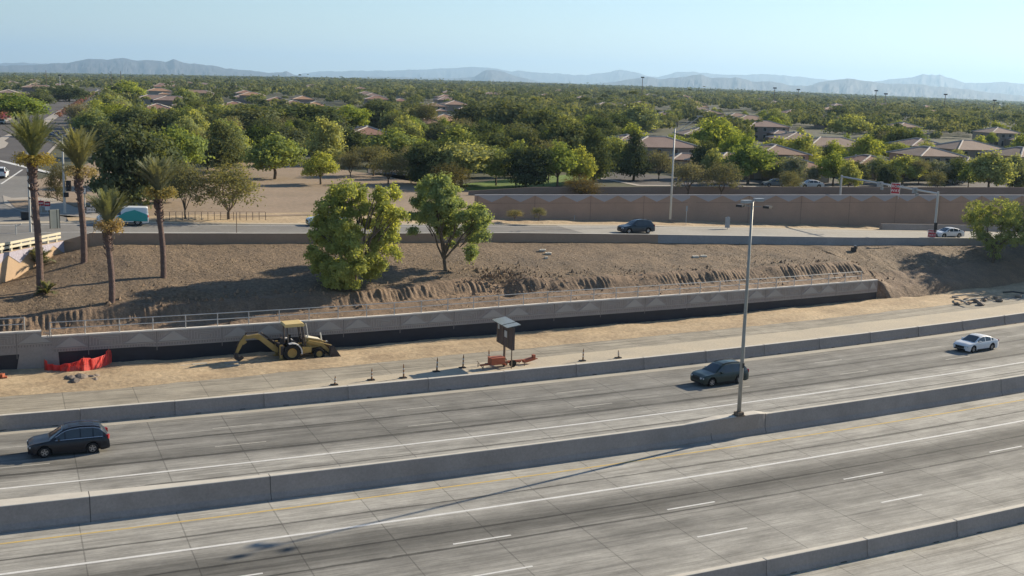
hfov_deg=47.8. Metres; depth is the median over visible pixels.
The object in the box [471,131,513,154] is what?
dense tree
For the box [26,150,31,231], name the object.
light pole
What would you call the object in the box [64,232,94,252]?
return wall
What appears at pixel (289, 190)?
park ground
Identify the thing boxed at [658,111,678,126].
house
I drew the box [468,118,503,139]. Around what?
garden tree
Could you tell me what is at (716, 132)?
round tree
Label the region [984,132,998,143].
garden tree
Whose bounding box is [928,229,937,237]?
wrong way sign
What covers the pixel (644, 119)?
round tree
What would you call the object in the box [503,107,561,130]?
dense tree
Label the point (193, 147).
round tree
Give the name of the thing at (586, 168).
round tree
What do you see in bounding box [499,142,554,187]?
dense tree
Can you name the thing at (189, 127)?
garden tree
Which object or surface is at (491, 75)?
mountains
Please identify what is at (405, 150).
open tree
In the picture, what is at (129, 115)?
dense tree
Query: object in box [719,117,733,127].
garden tree
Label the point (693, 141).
garden tree
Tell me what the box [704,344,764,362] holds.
concrete barrier
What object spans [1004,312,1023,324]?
concrete barrier
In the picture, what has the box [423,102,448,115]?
house
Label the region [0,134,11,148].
traffic island
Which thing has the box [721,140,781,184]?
round tree
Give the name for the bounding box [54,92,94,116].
median planting
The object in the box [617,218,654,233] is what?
slate suv
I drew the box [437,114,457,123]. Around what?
house
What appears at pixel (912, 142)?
house
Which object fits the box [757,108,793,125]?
round tree
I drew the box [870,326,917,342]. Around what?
concrete barrier
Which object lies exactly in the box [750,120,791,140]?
house
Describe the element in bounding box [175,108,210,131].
tall tree
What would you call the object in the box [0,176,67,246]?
intersection
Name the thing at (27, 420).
concrete barrier
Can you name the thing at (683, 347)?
dust strip
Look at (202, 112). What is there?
garden tree
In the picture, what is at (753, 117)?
house
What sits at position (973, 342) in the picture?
white sedan
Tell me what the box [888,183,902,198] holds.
wrong way sign
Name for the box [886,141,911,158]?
garden tree
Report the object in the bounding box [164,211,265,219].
park fence
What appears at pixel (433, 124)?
garden tree
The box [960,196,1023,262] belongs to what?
loose tree
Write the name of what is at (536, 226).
ramp edge line
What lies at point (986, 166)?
round tree
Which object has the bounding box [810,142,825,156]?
garden tree
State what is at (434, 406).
lane dashes
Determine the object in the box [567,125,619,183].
pine tree
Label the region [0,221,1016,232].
ramp kerb strip
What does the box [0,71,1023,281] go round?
ground
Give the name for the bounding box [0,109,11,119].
flowering hedge
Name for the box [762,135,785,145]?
garden tree
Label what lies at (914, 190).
sign gantry
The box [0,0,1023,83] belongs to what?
sky
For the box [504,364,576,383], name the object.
concrete barrier
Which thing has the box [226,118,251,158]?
garden tree
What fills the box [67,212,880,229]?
ramp verge
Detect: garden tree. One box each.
[61,98,94,134]
[74,99,105,118]
[92,102,125,110]
[95,100,128,116]
[110,99,128,106]
[162,108,205,131]
[167,114,204,136]
[175,104,196,113]
[186,99,207,108]
[190,128,212,166]
[194,120,250,169]
[197,106,212,115]
[200,103,223,117]
[201,114,215,127]
[205,118,240,133]
[212,103,233,112]
[217,113,243,135]
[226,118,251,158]
[241,104,261,111]
[246,116,280,131]
[257,115,286,128]
[262,105,275,116]
[281,114,298,122]
[281,119,293,133]
[286,118,311,142]
[294,120,317,139]
[311,112,343,120]
[334,121,346,130]
[380,114,401,131]
[388,114,422,134]
[405,109,417,119]
[408,115,425,140]
[413,117,428,136]
[422,123,448,142]
[426,121,446,128]
[437,122,475,145]
[439,116,451,128]
[449,118,472,128]
[455,118,478,129]
[456,132,487,177]
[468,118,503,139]
[486,128,514,148]
[496,124,506,133]
[500,124,534,147]
[504,121,539,146]
[507,139,527,162]
[536,136,564,178]
[558,112,574,125]
[563,114,586,124]
[581,115,619,134]
[595,126,617,137]
[598,112,619,134]
[600,135,627,166]
[613,147,625,170]
[620,122,648,136]
[667,133,687,140]
[686,137,704,144]
[692,116,712,127]
[699,148,726,173]
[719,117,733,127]
[726,118,738,128]
[729,131,759,150]
[746,126,754,136]
[755,162,772,179]
[756,109,766,116]
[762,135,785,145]
[766,115,786,125]
[770,156,793,178]
[783,133,821,163]
[796,126,807,133]
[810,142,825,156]
[823,139,847,156]
[840,133,886,157]
[869,155,885,173]
[873,129,890,139]
[877,125,914,154]
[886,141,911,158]
[910,126,930,139]
[921,138,934,146]
[953,149,969,156]
[973,135,987,142]
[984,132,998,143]
[990,120,1009,129]
[1004,133,1023,147]
[1007,152,1023,171]
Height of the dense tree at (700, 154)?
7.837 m
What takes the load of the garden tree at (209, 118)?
on the ground at (811, 130)
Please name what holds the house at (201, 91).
on the ground at (811, 130)
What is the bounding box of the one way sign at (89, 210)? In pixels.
[85,205,96,214]
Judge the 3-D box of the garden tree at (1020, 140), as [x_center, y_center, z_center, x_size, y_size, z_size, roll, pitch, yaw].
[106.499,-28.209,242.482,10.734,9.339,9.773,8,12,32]
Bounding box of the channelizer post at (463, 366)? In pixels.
[458,354,465,368]
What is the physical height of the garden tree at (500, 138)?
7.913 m
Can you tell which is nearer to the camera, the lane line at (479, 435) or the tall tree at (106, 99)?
the lane line at (479, 435)
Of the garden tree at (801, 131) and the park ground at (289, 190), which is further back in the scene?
the garden tree at (801, 131)
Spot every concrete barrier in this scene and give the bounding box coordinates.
[0,408,79,430]
[80,400,174,421]
[174,393,263,415]
[263,385,347,407]
[347,378,428,399]
[428,371,504,391]
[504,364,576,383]
[576,357,643,376]
[643,350,705,368]
[670,558,766,575]
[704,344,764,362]
[763,338,819,355]
[763,538,867,575]
[819,332,870,348]
[863,519,956,556]
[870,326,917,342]
[917,321,962,336]
[953,503,1023,537]
[961,315,1004,330]
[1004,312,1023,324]
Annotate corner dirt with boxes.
[8,199,50,211]
[37,176,98,207]
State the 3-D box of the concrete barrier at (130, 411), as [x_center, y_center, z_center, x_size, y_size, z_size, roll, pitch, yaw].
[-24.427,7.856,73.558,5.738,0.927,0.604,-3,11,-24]
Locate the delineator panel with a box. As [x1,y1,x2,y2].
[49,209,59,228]
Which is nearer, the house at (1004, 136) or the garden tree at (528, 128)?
the garden tree at (528, 128)
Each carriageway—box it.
[0,325,1023,499]
[0,392,1023,575]
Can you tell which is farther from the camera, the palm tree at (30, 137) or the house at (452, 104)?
the house at (452, 104)
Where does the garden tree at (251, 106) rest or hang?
on the ground at (811, 130)
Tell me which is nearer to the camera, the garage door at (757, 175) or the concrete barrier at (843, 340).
the concrete barrier at (843, 340)
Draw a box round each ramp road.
[0,223,581,243]
[557,225,1021,237]
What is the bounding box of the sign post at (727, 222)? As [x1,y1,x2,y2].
[725,217,729,228]
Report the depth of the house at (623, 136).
239.20 m
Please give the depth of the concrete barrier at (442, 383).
83.32 m
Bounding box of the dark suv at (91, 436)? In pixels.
[27,420,109,457]
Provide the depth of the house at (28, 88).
782.23 m
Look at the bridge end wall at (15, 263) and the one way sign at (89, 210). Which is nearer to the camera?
the bridge end wall at (15, 263)
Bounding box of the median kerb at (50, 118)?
[43,106,67,124]
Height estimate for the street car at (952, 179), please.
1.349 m
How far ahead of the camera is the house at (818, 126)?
523.91 m
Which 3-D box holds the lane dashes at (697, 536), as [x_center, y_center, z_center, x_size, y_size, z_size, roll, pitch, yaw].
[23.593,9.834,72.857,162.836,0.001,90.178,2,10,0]
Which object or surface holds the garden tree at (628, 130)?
on the neighbourhood verge at (615, 184)
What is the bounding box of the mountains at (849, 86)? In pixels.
[594,74,1023,100]
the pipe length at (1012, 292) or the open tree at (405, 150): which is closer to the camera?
the pipe length at (1012, 292)
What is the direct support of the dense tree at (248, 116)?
on the ground at (811, 130)
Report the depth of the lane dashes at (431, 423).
74.17 m
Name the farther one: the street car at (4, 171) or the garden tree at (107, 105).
the garden tree at (107, 105)
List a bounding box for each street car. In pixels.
[0,167,8,177]
[761,178,786,186]
[798,179,823,186]
[945,176,965,183]
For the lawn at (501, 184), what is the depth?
182.71 m
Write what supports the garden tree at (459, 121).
on the ground at (811, 130)
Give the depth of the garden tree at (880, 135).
300.24 m
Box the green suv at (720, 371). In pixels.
[690,359,748,386]
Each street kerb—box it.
[48,127,73,154]
[601,178,674,185]
[709,185,831,186]
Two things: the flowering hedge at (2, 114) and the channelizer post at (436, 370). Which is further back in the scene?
the flowering hedge at (2, 114)
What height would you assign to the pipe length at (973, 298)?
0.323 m
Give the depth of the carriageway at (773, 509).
59.09 m
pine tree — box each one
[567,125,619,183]
[612,129,656,179]
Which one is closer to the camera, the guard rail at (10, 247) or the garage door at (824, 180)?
the guard rail at (10, 247)
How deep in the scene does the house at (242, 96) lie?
658.79 m
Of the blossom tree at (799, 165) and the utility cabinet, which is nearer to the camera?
the utility cabinet
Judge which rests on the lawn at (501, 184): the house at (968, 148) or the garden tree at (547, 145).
the garden tree at (547, 145)
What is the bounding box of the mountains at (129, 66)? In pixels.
[0,58,308,76]
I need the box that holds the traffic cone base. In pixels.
[0,373,6,378]
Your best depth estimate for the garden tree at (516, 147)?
196.95 m
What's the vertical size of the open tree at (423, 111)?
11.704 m
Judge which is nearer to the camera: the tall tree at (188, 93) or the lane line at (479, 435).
the lane line at (479, 435)
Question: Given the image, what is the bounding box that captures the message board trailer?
[477,316,537,369]
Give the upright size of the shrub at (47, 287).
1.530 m
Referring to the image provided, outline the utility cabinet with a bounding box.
[20,211,32,219]
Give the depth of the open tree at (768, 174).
197.91 m
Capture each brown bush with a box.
[42,158,68,200]
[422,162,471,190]
[561,174,606,194]
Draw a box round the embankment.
[0,242,1023,335]
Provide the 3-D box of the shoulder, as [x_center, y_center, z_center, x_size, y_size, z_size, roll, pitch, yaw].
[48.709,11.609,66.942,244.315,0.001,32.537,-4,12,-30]
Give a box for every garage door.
[754,170,760,178]
[817,175,827,182]
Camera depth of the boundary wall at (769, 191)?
174.66 m
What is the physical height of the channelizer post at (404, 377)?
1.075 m
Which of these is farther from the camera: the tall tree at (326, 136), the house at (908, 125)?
the house at (908, 125)
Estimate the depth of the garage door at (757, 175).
209.19 m
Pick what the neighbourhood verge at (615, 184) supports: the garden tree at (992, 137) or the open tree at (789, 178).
the open tree at (789, 178)
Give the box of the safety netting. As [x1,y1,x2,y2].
[44,349,111,371]
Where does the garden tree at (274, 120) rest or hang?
on the ground at (811, 130)
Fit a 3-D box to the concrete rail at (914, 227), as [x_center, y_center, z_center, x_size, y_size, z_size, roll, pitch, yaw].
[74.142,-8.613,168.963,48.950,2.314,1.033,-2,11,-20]
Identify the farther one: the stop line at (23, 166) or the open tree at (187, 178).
the stop line at (23, 166)
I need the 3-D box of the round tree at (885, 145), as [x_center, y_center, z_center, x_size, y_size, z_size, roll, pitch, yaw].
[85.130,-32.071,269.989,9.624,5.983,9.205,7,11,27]
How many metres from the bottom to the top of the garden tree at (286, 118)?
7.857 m
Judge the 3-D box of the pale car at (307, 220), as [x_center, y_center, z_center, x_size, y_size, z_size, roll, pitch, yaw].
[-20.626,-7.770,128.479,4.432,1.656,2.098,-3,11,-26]
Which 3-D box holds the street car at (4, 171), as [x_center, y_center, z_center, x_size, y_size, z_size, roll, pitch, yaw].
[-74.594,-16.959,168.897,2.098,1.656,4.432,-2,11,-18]
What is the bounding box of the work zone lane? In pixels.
[0,295,1023,413]
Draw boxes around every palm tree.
[2,107,63,293]
[49,124,105,263]
[84,184,137,302]
[129,156,184,278]
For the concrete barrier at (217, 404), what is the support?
on the dust strip at (683, 347)
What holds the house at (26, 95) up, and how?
on the ground at (811, 130)
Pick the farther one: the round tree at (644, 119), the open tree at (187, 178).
the round tree at (644, 119)
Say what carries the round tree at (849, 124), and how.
on the ground at (811, 130)
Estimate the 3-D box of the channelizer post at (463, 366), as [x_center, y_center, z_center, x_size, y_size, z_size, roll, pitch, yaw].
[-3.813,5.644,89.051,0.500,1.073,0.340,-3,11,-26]
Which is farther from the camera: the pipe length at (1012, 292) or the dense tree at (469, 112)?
the dense tree at (469, 112)
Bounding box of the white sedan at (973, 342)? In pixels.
[953,333,998,352]
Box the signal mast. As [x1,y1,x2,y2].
[45,132,70,213]
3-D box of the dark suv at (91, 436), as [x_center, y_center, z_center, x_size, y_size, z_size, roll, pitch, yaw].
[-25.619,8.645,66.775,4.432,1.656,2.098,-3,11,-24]
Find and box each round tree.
[0,91,51,123]
[66,108,115,130]
[101,79,148,94]
[145,122,214,170]
[208,124,253,146]
[235,131,308,178]
[300,151,339,183]
[329,104,374,126]
[360,126,421,156]
[424,137,498,185]
[482,145,510,185]
[538,139,581,186]
[566,145,597,186]
[615,102,664,131]
[685,115,743,149]
[716,131,740,152]
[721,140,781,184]
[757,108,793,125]
[814,149,851,185]
[821,113,878,134]
[837,158,863,186]
[874,139,893,156]
[883,154,927,182]
[957,168,973,186]
[960,148,1020,186]
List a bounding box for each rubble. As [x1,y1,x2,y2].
[63,375,73,379]
[71,377,79,382]
[74,373,87,378]
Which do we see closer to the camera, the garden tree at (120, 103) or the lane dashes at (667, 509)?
the lane dashes at (667, 509)
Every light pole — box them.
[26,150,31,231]
[669,116,702,218]
[732,198,771,416]
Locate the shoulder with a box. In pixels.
[856,537,1023,575]
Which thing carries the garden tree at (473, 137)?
on the ground at (811, 130)
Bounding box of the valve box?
[851,246,857,251]
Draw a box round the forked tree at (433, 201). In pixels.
[404,170,494,270]
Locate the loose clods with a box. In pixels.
[20,257,893,334]
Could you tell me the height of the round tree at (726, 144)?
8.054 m
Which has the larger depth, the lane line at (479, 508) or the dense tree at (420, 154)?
the dense tree at (420, 154)
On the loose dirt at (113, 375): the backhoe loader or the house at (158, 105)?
the backhoe loader
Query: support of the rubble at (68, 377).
on the loose dirt at (113, 375)
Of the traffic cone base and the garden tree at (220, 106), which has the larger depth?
the garden tree at (220, 106)
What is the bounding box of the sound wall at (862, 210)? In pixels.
[474,194,1023,225]
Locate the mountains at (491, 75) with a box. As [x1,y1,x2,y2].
[341,70,577,83]
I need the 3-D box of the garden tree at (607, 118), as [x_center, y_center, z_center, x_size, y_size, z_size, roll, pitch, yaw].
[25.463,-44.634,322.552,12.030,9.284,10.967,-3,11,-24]
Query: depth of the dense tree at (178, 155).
142.20 m
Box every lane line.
[0,362,1023,488]
[0,420,1023,574]
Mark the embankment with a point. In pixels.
(960, 268)
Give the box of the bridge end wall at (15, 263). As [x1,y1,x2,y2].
[0,240,63,283]
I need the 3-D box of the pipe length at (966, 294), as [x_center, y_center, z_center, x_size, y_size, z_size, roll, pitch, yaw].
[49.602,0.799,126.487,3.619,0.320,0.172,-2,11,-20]
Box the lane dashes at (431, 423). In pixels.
[2,356,968,467]
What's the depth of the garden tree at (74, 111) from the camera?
278.77 m
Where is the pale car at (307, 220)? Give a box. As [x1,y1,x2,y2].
[305,213,345,224]
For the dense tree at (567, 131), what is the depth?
215.67 m
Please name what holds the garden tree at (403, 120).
on the ground at (811, 130)
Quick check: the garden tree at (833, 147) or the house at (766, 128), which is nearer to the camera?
the garden tree at (833, 147)
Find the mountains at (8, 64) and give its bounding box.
[0,62,50,65]
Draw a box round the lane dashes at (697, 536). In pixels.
[474,494,921,575]
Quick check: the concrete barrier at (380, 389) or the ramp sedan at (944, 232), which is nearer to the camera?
the concrete barrier at (380, 389)
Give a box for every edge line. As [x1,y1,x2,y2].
[0,224,999,233]
[0,399,1023,543]
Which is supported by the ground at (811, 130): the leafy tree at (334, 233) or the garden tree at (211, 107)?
the garden tree at (211, 107)
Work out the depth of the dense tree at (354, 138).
225.72 m
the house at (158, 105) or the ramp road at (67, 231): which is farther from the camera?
the house at (158, 105)
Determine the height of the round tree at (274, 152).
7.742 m
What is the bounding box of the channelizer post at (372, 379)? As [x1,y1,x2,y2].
[367,370,374,380]
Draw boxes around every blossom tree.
[779,154,809,186]
[805,165,821,179]
[862,159,885,179]
[922,158,952,181]
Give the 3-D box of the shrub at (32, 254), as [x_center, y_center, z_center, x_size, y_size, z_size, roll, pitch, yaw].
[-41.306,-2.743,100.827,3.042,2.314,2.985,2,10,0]
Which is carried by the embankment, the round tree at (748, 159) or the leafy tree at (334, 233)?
the leafy tree at (334, 233)
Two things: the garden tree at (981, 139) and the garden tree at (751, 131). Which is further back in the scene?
the garden tree at (751, 131)
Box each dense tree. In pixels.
[18,91,56,104]
[48,84,93,100]
[83,114,182,208]
[86,118,123,152]
[107,103,160,136]
[136,139,191,203]
[152,108,182,132]
[202,104,284,131]
[240,124,278,154]
[265,123,312,157]
[268,101,355,139]
[336,125,371,158]
[353,99,401,128]
[382,121,425,156]
[402,139,447,182]
[432,137,454,176]
[447,101,493,123]
[452,122,481,140]
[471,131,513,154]
[479,97,534,127]
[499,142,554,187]
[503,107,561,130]
[532,111,587,153]
[608,112,634,133]
[689,136,717,176]
[825,105,853,116]
[847,160,872,182]
[868,124,898,140]
[873,162,903,186]
[944,155,967,183]
[1005,165,1023,186]
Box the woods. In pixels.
[0,71,1023,138]
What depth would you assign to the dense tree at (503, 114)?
287.92 m
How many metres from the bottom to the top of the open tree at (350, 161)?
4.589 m
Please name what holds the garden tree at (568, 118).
on the ground at (811, 130)
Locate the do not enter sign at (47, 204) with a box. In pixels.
[38,199,49,212]
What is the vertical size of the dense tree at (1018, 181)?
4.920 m
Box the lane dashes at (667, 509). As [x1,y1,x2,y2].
[243,446,1021,575]
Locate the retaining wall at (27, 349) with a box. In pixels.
[0,279,877,369]
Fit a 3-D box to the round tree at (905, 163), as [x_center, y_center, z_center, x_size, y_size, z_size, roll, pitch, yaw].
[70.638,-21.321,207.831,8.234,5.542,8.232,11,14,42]
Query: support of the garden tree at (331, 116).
on the ground at (811, 130)
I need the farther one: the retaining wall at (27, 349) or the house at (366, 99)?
the house at (366, 99)
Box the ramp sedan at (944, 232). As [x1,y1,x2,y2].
[936,227,964,237]
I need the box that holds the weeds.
[793,523,1023,573]
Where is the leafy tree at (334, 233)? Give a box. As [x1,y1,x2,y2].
[303,177,410,290]
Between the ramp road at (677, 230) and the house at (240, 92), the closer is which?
the ramp road at (677, 230)
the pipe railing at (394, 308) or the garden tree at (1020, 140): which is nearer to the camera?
the pipe railing at (394, 308)
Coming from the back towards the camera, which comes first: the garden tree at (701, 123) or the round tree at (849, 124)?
the round tree at (849, 124)
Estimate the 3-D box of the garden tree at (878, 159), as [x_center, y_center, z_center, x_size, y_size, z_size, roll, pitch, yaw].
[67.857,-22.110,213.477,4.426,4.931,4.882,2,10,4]
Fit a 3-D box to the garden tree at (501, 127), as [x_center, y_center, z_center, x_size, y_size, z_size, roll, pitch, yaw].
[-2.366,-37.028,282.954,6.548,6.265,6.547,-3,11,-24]
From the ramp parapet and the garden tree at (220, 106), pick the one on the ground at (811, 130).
the garden tree at (220, 106)
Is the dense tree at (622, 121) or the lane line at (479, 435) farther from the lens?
the dense tree at (622, 121)
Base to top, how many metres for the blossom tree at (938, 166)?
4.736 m
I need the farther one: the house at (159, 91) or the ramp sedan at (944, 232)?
the house at (159, 91)
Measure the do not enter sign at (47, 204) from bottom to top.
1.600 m
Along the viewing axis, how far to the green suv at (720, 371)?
86.21 m
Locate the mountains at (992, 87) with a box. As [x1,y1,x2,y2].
[874,74,1023,95]
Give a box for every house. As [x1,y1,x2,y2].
[0,89,17,94]
[10,92,39,100]
[22,84,54,93]
[139,94,165,104]
[144,103,170,109]
[147,88,170,95]
[152,96,185,106]
[189,89,213,94]
[220,101,240,104]
[232,95,239,101]
[234,90,250,95]
[239,92,265,103]
[264,96,287,101]
[290,95,323,103]
[304,101,328,105]
[345,125,386,144]
[363,93,382,102]
[363,96,388,103]
[396,98,406,102]
[418,118,438,140]
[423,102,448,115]
[433,96,451,102]
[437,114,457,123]
[440,100,466,113]
[607,134,628,164]
[615,136,701,172]
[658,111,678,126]
[672,127,702,137]
[684,152,760,178]
[696,110,724,121]
[717,113,745,119]
[728,115,762,121]
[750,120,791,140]
[754,143,812,178]
[763,156,828,182]
[765,131,814,141]
[786,136,888,159]
[814,114,838,127]
[837,154,901,178]
[882,122,929,137]
[886,137,937,159]
[886,146,970,181]
[931,140,1002,158]
[970,127,1023,146]
[977,146,1023,167]
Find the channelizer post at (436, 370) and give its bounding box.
[432,358,439,371]
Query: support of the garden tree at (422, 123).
on the ground at (811, 130)
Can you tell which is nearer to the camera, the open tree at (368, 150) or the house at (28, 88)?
the open tree at (368, 150)
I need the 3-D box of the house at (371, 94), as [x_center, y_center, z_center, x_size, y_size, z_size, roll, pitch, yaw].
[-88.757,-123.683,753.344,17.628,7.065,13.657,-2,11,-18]
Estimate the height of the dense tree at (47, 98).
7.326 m
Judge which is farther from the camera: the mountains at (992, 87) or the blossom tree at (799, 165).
the mountains at (992, 87)
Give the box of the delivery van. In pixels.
[96,206,148,224]
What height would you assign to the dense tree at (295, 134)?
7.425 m
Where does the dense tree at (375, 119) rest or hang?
on the ground at (811, 130)
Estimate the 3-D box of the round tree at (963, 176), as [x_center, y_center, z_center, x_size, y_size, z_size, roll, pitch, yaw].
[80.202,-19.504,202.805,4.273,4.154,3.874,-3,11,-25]
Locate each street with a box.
[0,89,102,175]
[596,171,1013,186]
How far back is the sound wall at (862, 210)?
158.30 m
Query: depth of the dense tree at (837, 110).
545.11 m
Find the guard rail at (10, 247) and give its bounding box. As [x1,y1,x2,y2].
[0,232,60,252]
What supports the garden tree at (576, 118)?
on the ground at (811, 130)
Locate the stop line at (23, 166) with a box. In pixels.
[0,160,50,172]
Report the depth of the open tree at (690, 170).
170.46 m
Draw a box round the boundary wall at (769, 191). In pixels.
[468,187,1023,194]
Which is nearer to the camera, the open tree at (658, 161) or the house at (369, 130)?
the open tree at (658, 161)
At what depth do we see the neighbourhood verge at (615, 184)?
194.96 m
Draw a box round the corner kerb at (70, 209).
[3,195,99,217]
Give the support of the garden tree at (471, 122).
on the ground at (811, 130)
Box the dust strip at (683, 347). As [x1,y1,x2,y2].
[5,303,1023,430]
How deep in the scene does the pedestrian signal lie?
127.35 m
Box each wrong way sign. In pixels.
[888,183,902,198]
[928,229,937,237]
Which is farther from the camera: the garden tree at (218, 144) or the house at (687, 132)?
the house at (687, 132)
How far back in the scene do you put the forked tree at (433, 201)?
108.92 m
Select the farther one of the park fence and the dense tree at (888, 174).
the dense tree at (888, 174)
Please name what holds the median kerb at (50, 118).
on the street at (10, 148)
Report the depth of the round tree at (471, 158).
175.85 m
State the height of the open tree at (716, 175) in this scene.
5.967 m
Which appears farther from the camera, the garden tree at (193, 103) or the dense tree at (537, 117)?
the garden tree at (193, 103)
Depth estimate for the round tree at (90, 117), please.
268.06 m
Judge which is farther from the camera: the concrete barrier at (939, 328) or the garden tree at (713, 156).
the garden tree at (713, 156)
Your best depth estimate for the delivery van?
118.66 m
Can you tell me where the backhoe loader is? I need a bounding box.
[234,320,340,360]
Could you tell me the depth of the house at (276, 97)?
551.04 m
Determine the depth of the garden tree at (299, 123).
242.89 m
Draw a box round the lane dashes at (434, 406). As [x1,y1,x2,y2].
[0,334,1023,448]
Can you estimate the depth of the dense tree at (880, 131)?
305.42 m
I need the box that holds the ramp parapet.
[89,232,1023,246]
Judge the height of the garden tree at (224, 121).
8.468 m
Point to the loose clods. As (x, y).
(109, 303)
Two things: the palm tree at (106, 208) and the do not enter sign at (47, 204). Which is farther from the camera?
the do not enter sign at (47, 204)
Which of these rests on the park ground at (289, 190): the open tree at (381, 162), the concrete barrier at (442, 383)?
the open tree at (381, 162)
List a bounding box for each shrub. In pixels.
[26,246,56,263]
[35,279,56,294]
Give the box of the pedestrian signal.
[83,187,86,214]
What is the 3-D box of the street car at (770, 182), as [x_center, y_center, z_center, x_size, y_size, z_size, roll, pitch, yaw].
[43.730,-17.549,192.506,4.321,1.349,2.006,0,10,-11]
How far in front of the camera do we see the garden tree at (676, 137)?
237.47 m
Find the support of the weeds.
on the carriageway at (773, 509)
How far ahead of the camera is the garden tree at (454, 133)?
215.02 m
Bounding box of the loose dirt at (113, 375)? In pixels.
[0,282,1023,396]
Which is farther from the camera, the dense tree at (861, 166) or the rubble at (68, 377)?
the dense tree at (861, 166)
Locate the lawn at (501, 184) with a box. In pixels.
[458,175,595,190]
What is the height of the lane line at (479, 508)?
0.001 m
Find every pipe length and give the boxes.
[951,294,978,296]
[960,297,984,302]
[1003,291,1023,293]
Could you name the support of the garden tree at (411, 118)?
on the ground at (811, 130)
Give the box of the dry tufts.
[0,242,1018,326]
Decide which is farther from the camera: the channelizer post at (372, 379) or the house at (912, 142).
the house at (912, 142)
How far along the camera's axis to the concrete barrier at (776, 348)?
97.63 m
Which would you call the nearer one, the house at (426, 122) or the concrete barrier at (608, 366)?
the concrete barrier at (608, 366)
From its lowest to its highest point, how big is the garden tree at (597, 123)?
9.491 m
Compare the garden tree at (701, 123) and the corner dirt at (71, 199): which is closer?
the corner dirt at (71, 199)
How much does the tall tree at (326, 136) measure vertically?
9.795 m
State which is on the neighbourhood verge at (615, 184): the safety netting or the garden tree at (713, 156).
the garden tree at (713, 156)
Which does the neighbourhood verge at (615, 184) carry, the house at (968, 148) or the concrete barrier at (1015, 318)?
the house at (968, 148)
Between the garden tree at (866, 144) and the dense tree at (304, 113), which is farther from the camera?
the dense tree at (304, 113)
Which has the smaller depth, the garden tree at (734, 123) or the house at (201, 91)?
the garden tree at (734, 123)
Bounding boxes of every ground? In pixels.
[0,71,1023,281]
[37,162,474,217]
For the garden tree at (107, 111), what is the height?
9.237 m
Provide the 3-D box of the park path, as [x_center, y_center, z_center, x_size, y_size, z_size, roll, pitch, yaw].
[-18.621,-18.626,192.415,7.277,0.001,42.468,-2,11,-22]
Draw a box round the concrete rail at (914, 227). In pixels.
[879,223,1022,231]
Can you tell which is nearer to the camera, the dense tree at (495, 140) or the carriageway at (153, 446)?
the carriageway at (153, 446)
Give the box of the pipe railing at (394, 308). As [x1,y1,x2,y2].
[0,271,861,335]
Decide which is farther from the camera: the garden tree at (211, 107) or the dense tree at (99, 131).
the garden tree at (211, 107)
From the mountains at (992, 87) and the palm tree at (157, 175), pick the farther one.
the mountains at (992, 87)
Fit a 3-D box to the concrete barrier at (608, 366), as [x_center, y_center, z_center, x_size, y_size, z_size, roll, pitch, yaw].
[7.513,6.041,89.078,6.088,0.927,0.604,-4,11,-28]
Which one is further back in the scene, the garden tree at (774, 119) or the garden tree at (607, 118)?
the garden tree at (774, 119)
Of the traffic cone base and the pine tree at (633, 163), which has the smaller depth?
the traffic cone base
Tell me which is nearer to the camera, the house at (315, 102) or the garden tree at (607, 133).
the garden tree at (607, 133)
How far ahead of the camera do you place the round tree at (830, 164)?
197.64 m
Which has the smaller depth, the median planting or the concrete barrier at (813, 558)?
the concrete barrier at (813, 558)
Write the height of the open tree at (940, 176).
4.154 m
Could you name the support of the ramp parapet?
on the embankment
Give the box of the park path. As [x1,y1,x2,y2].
[368,168,462,187]
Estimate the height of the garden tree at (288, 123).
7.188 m
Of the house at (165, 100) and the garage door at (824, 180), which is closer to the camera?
the garage door at (824, 180)
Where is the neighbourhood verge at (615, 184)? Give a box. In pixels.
[552,165,993,186]
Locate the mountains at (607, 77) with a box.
[301,67,829,85]
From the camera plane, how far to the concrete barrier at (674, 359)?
91.71 m
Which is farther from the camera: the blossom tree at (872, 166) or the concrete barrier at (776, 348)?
the blossom tree at (872, 166)
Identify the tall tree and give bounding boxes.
[99,93,133,105]
[172,87,199,99]
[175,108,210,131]
[298,113,348,161]
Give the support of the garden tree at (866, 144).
on the neighbourhood verge at (615, 184)
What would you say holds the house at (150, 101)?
on the ground at (811, 130)
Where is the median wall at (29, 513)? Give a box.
[0,374,1023,532]
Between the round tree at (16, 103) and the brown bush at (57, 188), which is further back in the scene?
the round tree at (16, 103)
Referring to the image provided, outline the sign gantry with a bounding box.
[839,175,938,231]
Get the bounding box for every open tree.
[164,157,211,218]
[181,159,265,218]
[335,150,365,176]
[347,141,393,175]
[366,149,410,183]
[398,142,417,168]
[410,99,443,120]
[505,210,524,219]
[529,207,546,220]
[647,148,676,179]
[665,158,710,194]
[703,159,745,194]
[761,162,780,178]
[775,170,805,186]
[911,156,931,184]
[925,168,948,186]
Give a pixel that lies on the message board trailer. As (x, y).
(505, 337)
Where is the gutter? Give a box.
[0,323,1023,434]
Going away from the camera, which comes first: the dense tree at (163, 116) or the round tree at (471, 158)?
the round tree at (471, 158)
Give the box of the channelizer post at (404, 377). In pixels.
[399,364,406,378]

